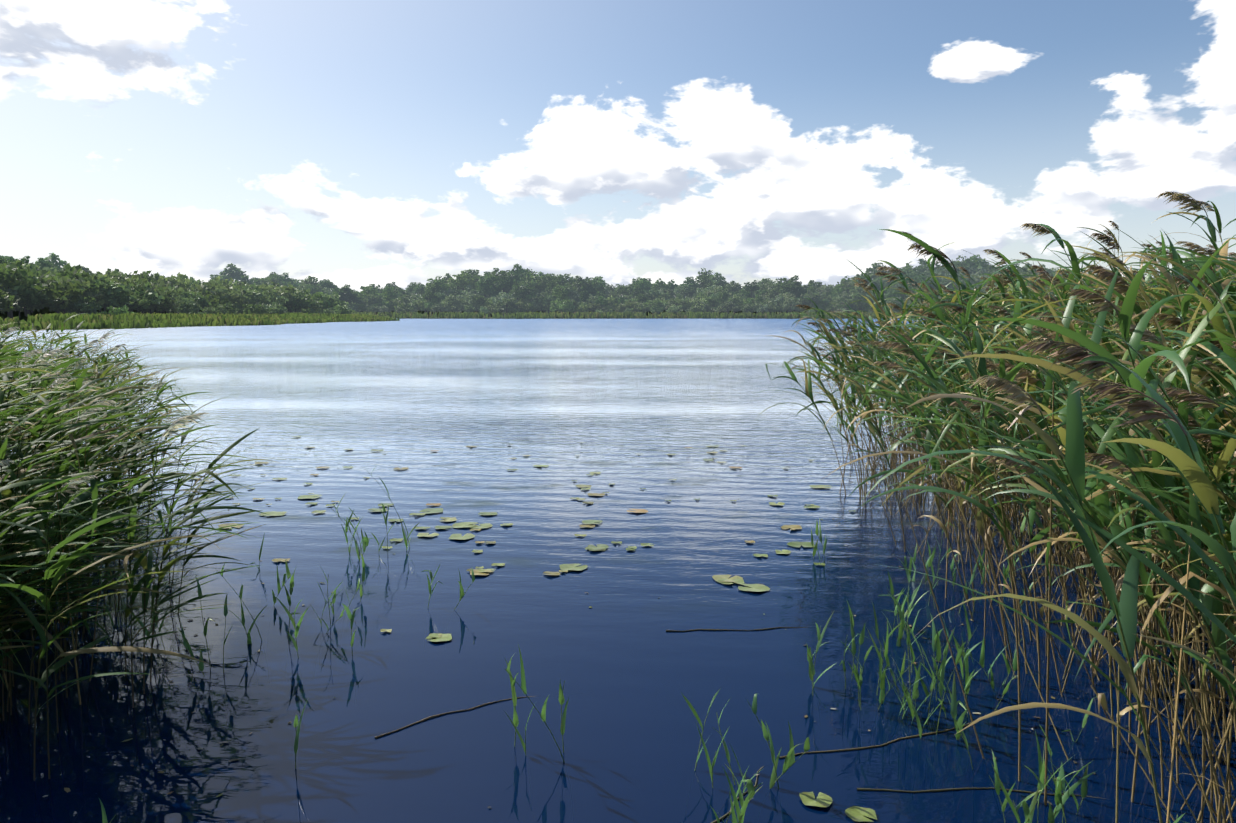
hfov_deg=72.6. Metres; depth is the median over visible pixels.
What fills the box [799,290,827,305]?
willow tree
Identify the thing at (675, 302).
bush
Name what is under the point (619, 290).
broad tree
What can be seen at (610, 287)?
willow tree
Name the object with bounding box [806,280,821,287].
broad tree
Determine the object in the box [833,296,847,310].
willow tree
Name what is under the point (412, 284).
broad tree
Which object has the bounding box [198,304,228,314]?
bush
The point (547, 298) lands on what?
broad tree
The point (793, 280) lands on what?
broad tree
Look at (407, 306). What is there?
bush
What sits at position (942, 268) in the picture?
broad tree
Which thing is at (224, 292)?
tree
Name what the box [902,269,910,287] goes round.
poplar tree
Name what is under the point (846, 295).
willow tree
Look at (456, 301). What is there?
willow tree
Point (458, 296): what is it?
willow tree
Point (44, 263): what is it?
broad tree
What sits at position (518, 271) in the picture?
broad tree
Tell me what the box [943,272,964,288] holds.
broad tree
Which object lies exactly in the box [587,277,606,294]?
broad tree
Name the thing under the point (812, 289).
poplar tree
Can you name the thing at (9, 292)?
willow tree
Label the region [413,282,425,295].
broad tree
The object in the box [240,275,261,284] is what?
broad tree
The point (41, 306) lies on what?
tree
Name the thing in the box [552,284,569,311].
broad tree
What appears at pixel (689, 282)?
broad tree
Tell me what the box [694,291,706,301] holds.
broad tree
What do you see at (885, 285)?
broad tree
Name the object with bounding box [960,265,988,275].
willow tree
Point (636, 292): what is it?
broad tree
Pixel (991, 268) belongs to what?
broad tree
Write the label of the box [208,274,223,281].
broad tree
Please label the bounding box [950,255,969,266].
broad tree
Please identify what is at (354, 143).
sky
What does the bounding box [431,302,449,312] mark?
willow tree
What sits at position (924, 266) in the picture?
broad tree
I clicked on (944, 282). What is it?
broad tree
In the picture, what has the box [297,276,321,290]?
broad tree
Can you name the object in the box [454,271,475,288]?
broad tree
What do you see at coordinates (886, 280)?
broad tree
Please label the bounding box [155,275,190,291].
tree
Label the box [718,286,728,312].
poplar tree
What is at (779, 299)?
willow tree
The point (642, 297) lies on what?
broad tree
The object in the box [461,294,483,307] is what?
willow tree
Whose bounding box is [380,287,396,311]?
broad tree
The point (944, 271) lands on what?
broad tree
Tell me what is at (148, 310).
tree
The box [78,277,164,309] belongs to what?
tree
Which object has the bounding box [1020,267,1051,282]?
broad tree
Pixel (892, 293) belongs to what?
broad tree
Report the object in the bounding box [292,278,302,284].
willow tree
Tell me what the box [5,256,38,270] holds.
broad tree
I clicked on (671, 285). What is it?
broad tree
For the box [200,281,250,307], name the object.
tree
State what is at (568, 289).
broad tree
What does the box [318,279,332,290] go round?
broad tree
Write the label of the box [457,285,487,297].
willow tree
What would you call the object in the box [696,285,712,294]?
willow tree
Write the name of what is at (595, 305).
bush
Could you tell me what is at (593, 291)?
broad tree
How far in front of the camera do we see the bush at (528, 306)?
350.33 m
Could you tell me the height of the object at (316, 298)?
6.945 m
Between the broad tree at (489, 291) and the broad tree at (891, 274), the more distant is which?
the broad tree at (891, 274)
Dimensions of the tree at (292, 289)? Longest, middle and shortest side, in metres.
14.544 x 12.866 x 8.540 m
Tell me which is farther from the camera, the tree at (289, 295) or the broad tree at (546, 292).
the broad tree at (546, 292)
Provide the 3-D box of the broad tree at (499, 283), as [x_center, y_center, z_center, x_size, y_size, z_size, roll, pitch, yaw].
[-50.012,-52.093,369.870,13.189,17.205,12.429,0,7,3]
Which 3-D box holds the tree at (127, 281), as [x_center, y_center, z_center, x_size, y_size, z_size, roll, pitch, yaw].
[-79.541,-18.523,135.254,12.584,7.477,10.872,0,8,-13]
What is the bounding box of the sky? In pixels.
[0,0,1235,296]
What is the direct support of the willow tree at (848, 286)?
on the terrain
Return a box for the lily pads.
[192,436,876,821]
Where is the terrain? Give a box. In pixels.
[0,304,898,329]
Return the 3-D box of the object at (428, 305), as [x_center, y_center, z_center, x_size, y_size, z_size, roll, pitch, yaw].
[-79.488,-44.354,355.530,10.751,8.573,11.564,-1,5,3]
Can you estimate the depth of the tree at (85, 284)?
125.85 m
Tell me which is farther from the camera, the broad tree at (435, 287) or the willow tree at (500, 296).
the broad tree at (435, 287)
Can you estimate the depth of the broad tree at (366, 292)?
356.46 m
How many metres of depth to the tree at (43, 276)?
120.20 m
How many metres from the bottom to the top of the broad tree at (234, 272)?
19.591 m
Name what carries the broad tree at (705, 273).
on the terrain
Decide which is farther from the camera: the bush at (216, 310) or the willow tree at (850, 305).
the willow tree at (850, 305)
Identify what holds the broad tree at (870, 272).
on the terrain
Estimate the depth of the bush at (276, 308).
175.47 m
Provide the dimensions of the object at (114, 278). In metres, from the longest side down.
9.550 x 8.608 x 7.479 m
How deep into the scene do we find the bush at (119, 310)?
122.98 m
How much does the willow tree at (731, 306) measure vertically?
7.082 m
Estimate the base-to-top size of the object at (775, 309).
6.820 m
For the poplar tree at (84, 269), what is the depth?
266.98 m
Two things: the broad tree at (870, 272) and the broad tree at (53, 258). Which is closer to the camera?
the broad tree at (53, 258)
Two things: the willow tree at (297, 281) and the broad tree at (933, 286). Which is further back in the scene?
the willow tree at (297, 281)
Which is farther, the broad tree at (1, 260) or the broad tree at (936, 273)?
the broad tree at (936, 273)
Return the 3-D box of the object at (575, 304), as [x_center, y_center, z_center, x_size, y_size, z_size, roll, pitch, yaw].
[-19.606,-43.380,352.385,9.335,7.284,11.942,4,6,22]
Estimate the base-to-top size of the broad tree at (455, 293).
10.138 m
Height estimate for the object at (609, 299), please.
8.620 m
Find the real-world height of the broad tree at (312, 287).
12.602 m
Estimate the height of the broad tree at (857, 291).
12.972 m
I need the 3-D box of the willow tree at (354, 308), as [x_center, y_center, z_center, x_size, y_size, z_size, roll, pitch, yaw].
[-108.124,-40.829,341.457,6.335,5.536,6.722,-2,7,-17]
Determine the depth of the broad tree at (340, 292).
346.39 m
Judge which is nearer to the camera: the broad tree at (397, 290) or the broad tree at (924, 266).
the broad tree at (397, 290)
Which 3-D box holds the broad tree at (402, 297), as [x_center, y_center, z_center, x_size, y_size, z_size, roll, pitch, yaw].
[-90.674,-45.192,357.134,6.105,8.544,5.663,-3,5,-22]
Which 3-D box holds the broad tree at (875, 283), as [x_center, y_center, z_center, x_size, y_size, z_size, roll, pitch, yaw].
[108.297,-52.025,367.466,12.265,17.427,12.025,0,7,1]
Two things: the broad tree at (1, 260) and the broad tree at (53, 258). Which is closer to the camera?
the broad tree at (1, 260)
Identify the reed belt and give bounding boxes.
[0,311,973,330]
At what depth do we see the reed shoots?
3.69 m
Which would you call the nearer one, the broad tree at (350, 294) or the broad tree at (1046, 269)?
the broad tree at (350, 294)
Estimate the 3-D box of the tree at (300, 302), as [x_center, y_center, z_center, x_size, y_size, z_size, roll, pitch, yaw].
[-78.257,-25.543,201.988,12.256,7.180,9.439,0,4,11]
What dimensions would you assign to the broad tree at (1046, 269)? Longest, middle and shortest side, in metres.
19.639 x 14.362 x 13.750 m
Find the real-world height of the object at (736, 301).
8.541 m
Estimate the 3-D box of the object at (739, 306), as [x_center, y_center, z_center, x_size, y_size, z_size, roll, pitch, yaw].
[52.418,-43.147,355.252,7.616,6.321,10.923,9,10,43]
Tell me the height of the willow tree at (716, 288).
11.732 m
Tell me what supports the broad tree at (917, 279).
on the terrain
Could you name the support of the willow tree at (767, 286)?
on the terrain
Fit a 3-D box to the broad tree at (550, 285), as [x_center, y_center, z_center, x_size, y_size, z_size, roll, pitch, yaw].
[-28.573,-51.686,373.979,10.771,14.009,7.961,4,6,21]
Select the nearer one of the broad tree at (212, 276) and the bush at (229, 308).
the bush at (229, 308)
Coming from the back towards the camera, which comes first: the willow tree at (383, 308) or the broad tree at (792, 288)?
the broad tree at (792, 288)
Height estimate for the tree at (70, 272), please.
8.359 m
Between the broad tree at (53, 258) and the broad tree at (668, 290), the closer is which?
the broad tree at (53, 258)
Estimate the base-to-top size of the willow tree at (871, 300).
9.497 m
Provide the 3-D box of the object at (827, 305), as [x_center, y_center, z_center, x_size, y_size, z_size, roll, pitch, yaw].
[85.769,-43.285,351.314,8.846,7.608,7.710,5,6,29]
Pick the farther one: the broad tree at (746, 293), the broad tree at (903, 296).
the broad tree at (746, 293)
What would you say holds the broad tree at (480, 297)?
on the terrain
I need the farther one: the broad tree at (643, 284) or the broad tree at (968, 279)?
the broad tree at (643, 284)
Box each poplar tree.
[81,266,91,273]
[219,269,229,282]
[383,291,390,300]
[618,296,624,303]
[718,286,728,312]
[755,296,762,304]
[807,280,816,293]
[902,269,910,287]
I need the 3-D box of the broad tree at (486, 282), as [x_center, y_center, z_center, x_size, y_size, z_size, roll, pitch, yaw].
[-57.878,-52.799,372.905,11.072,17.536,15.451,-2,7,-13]
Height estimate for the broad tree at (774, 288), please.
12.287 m
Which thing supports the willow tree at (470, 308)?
on the terrain
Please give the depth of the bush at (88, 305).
121.17 m
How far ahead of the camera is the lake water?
4.85 m
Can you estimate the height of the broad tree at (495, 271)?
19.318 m
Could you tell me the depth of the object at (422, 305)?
354.09 m
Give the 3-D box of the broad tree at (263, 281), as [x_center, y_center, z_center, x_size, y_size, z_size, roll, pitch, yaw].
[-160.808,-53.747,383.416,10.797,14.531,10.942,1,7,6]
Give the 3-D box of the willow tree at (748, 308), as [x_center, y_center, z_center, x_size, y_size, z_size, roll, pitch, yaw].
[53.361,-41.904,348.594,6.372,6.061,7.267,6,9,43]
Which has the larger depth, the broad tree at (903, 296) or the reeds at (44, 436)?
the broad tree at (903, 296)
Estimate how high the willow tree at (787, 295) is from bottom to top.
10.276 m
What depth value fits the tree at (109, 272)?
159.44 m
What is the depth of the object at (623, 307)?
350.18 m
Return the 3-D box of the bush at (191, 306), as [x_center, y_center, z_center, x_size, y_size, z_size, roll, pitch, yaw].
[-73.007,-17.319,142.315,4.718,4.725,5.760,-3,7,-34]
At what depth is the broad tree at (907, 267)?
394.37 m
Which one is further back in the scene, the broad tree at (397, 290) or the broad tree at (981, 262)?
the broad tree at (981, 262)
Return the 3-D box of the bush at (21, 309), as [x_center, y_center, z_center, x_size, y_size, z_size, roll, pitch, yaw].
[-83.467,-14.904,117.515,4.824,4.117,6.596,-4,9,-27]
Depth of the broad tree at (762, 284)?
386.41 m
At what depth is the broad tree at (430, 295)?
353.97 m
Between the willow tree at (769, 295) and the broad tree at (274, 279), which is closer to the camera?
the willow tree at (769, 295)
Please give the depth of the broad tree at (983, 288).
346.93 m
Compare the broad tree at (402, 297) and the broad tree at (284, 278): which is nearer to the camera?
the broad tree at (402, 297)
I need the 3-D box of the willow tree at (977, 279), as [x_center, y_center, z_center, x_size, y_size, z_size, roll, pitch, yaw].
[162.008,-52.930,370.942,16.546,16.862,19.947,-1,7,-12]
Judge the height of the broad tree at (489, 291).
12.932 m
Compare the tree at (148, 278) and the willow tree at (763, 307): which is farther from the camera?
the willow tree at (763, 307)
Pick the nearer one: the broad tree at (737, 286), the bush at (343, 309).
the bush at (343, 309)
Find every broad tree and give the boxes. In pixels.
[0,255,14,261]
[0,258,13,263]
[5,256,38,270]
[33,258,56,271]
[36,253,66,269]
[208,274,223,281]
[217,263,248,281]
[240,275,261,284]
[259,278,272,286]
[264,273,284,286]
[272,273,299,284]
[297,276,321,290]
[306,284,320,294]
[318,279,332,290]
[330,285,351,304]
[339,287,354,302]
[346,292,361,303]
[358,286,379,312]
[365,283,378,292]
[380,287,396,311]
[384,281,397,287]
[394,288,411,296]
[398,295,409,312]
[405,282,416,291]
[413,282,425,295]
[421,289,439,315]
[424,276,448,290]
[424,281,441,293]
[435,292,447,312]
[443,273,455,282]
[446,270,476,290]
[450,289,463,295]
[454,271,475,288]
[466,269,480,277]
[471,294,486,310]
[475,273,494,296]
[482,286,501,296]
[487,268,506,279]
[489,274,515,292]
[498,270,515,294]
[509,263,533,283]
[509,285,526,300]
[511,284,534,311]
[517,272,539,297]
[525,271,537,280]
[535,274,553,292]
[538,295,554,312]
[541,288,558,311]
[546,279,558,291]
[550,273,574,285]
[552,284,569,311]
[553,282,576,297]
[571,276,593,292]
[581,285,598,296]
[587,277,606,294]
[595,276,608,291]
[596,296,607,306]
[616,285,624,295]
[620,285,632,294]
[629,286,644,296]
[632,278,651,292]
[635,293,648,302]
[651,278,666,289]
[661,289,672,293]
[666,279,678,289]
[677,285,695,297]
[680,277,697,290]
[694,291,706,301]
[695,267,712,282]
[695,275,715,287]
[706,296,720,311]
[708,272,727,285]
[726,281,743,291]
[739,289,751,296]
[743,280,759,297]
[743,298,753,304]
[759,280,768,288]
[765,284,784,293]
[774,275,806,311]
[777,282,798,295]
[797,289,806,297]
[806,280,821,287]
[832,284,847,294]
[849,286,870,303]
[853,273,879,291]
[865,262,885,278]
[866,279,888,293]
[873,268,904,284]
[878,273,898,286]
[885,289,901,301]
[888,282,904,291]
[894,286,908,300]
[898,262,921,274]
[901,273,932,289]
[915,258,941,272]
[923,271,947,283]
[926,278,940,288]
[934,264,945,271]
[934,280,958,291]
[939,265,959,276]
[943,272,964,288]
[945,258,979,275]
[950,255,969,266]
[952,275,976,289]
[965,254,994,273]
[980,282,995,302]
[987,266,999,276]
[1018,262,1031,271]
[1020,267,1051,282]
[1038,264,1055,282]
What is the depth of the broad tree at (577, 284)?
370.86 m
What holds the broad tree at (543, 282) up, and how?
on the terrain
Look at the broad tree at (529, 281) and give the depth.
372.41 m
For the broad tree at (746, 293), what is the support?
on the terrain
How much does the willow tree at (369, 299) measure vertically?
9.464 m
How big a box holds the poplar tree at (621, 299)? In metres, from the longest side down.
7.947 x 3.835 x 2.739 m
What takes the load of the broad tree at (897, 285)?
on the terrain
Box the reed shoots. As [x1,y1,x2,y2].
[99,466,1187,822]
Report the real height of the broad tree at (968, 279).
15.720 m
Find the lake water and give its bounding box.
[0,319,1235,822]
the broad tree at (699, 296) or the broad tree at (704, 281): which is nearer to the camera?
the broad tree at (699, 296)
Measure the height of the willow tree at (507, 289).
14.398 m
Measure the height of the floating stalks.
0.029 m
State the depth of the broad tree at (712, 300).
356.61 m
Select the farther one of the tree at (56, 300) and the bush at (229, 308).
the bush at (229, 308)
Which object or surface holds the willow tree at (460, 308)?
on the terrain
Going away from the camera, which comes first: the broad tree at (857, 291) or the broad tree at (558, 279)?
the broad tree at (857, 291)
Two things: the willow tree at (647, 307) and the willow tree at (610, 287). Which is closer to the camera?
the willow tree at (647, 307)
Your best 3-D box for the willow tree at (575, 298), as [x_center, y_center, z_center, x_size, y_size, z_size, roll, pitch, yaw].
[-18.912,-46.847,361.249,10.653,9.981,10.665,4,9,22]
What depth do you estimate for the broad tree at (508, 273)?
381.07 m
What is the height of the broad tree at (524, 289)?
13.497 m
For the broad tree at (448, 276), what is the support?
on the terrain
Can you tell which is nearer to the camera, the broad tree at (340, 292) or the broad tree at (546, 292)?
the broad tree at (340, 292)
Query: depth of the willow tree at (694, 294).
384.89 m
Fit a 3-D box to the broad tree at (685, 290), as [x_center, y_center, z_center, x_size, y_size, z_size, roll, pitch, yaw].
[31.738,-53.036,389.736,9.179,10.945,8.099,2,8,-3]
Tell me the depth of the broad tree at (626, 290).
388.35 m
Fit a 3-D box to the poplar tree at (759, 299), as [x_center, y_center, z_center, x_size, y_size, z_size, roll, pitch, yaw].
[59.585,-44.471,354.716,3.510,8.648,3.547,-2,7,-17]
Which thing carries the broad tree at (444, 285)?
on the terrain
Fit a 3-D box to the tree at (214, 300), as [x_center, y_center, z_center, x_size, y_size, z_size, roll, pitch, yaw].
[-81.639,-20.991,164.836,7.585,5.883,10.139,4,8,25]
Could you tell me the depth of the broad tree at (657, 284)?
405.17 m
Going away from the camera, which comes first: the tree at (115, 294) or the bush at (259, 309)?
the tree at (115, 294)
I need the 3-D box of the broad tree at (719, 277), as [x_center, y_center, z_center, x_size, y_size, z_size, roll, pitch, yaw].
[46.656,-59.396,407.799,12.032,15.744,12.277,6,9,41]
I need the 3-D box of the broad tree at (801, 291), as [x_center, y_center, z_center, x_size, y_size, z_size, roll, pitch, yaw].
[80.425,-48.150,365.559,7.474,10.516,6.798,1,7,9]
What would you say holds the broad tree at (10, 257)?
on the terrain
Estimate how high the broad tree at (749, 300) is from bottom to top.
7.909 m
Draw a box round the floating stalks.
[43,480,1105,822]
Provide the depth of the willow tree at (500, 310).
347.78 m
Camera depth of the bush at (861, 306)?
346.99 m
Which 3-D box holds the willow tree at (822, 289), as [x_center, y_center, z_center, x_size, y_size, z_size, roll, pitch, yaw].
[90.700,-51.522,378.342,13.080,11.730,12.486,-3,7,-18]
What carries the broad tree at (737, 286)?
on the terrain
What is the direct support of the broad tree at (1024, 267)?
on the terrain
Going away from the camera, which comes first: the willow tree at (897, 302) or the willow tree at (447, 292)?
the willow tree at (897, 302)
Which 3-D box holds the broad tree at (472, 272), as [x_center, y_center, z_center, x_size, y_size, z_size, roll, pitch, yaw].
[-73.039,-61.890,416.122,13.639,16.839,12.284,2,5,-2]
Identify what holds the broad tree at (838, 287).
on the terrain
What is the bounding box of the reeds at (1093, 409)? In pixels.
[753,191,1235,822]
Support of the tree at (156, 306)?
on the terrain
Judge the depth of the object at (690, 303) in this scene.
355.37 m
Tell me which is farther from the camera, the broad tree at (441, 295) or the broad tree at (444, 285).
the broad tree at (444, 285)
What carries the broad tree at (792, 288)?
on the terrain
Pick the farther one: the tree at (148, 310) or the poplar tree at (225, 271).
the poplar tree at (225, 271)
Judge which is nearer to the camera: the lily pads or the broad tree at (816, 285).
the lily pads
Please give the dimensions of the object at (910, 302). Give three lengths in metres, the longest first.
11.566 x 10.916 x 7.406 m
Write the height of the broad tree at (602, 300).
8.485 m
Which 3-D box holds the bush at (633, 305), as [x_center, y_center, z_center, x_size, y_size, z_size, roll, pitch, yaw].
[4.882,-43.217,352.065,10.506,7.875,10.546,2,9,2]
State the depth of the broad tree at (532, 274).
385.80 m
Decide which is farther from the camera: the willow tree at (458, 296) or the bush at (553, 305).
the willow tree at (458, 296)
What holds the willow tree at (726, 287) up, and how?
on the terrain
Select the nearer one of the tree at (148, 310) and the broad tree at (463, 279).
the tree at (148, 310)
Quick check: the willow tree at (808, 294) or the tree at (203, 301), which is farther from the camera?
the willow tree at (808, 294)
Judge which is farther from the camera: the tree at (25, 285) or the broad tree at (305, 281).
the broad tree at (305, 281)
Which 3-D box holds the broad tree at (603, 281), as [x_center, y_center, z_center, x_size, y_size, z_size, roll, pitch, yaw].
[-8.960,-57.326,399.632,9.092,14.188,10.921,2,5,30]
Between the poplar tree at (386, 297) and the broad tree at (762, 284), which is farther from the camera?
the broad tree at (762, 284)
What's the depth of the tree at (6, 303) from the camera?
106.29 m
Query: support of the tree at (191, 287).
on the terrain
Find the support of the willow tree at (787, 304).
on the terrain
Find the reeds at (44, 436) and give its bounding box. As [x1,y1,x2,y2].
[0,313,276,780]
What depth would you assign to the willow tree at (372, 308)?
341.18 m
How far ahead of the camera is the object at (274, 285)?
203.31 m
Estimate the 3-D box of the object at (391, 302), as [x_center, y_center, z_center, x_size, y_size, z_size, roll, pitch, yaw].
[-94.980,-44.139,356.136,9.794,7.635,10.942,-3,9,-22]
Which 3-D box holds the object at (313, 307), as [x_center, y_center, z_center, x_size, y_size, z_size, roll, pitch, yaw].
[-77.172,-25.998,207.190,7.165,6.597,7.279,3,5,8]
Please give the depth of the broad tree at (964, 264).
384.26 m
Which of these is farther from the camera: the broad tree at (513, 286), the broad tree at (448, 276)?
the broad tree at (448, 276)
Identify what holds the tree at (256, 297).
on the terrain
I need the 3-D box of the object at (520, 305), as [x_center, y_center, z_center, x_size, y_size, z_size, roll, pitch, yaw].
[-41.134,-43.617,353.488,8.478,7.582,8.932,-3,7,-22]
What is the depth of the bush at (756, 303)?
350.53 m
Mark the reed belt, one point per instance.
(119, 321)
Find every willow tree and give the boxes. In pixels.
[0,278,20,301]
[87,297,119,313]
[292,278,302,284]
[347,304,358,311]
[360,294,381,308]
[367,306,377,313]
[374,305,389,312]
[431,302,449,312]
[437,288,452,294]
[444,293,462,307]
[451,294,466,312]
[454,304,465,311]
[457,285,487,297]
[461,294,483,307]
[463,305,476,312]
[489,280,522,297]
[490,292,517,315]
[491,305,505,312]
[494,297,519,311]
[564,291,583,312]
[606,284,619,295]
[631,277,651,284]
[645,304,657,315]
[658,287,673,296]
[672,286,685,297]
[689,292,703,298]
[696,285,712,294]
[705,285,730,298]
[716,301,737,312]
[719,283,733,290]
[739,303,754,312]
[756,304,768,312]
[759,283,772,291]
[760,288,777,311]
[768,295,786,311]
[775,292,798,312]
[780,297,802,311]
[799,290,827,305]
[814,284,829,294]
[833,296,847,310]
[834,279,859,294]
[834,291,857,302]
[835,299,855,310]
[863,294,881,309]
[885,297,907,310]
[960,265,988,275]
[970,272,994,283]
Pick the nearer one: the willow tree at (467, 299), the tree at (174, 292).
the tree at (174, 292)
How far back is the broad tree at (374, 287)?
373.59 m
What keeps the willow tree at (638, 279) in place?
on the terrain
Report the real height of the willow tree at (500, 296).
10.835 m
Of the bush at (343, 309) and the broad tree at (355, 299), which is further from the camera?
the broad tree at (355, 299)
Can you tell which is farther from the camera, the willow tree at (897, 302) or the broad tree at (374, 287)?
the broad tree at (374, 287)

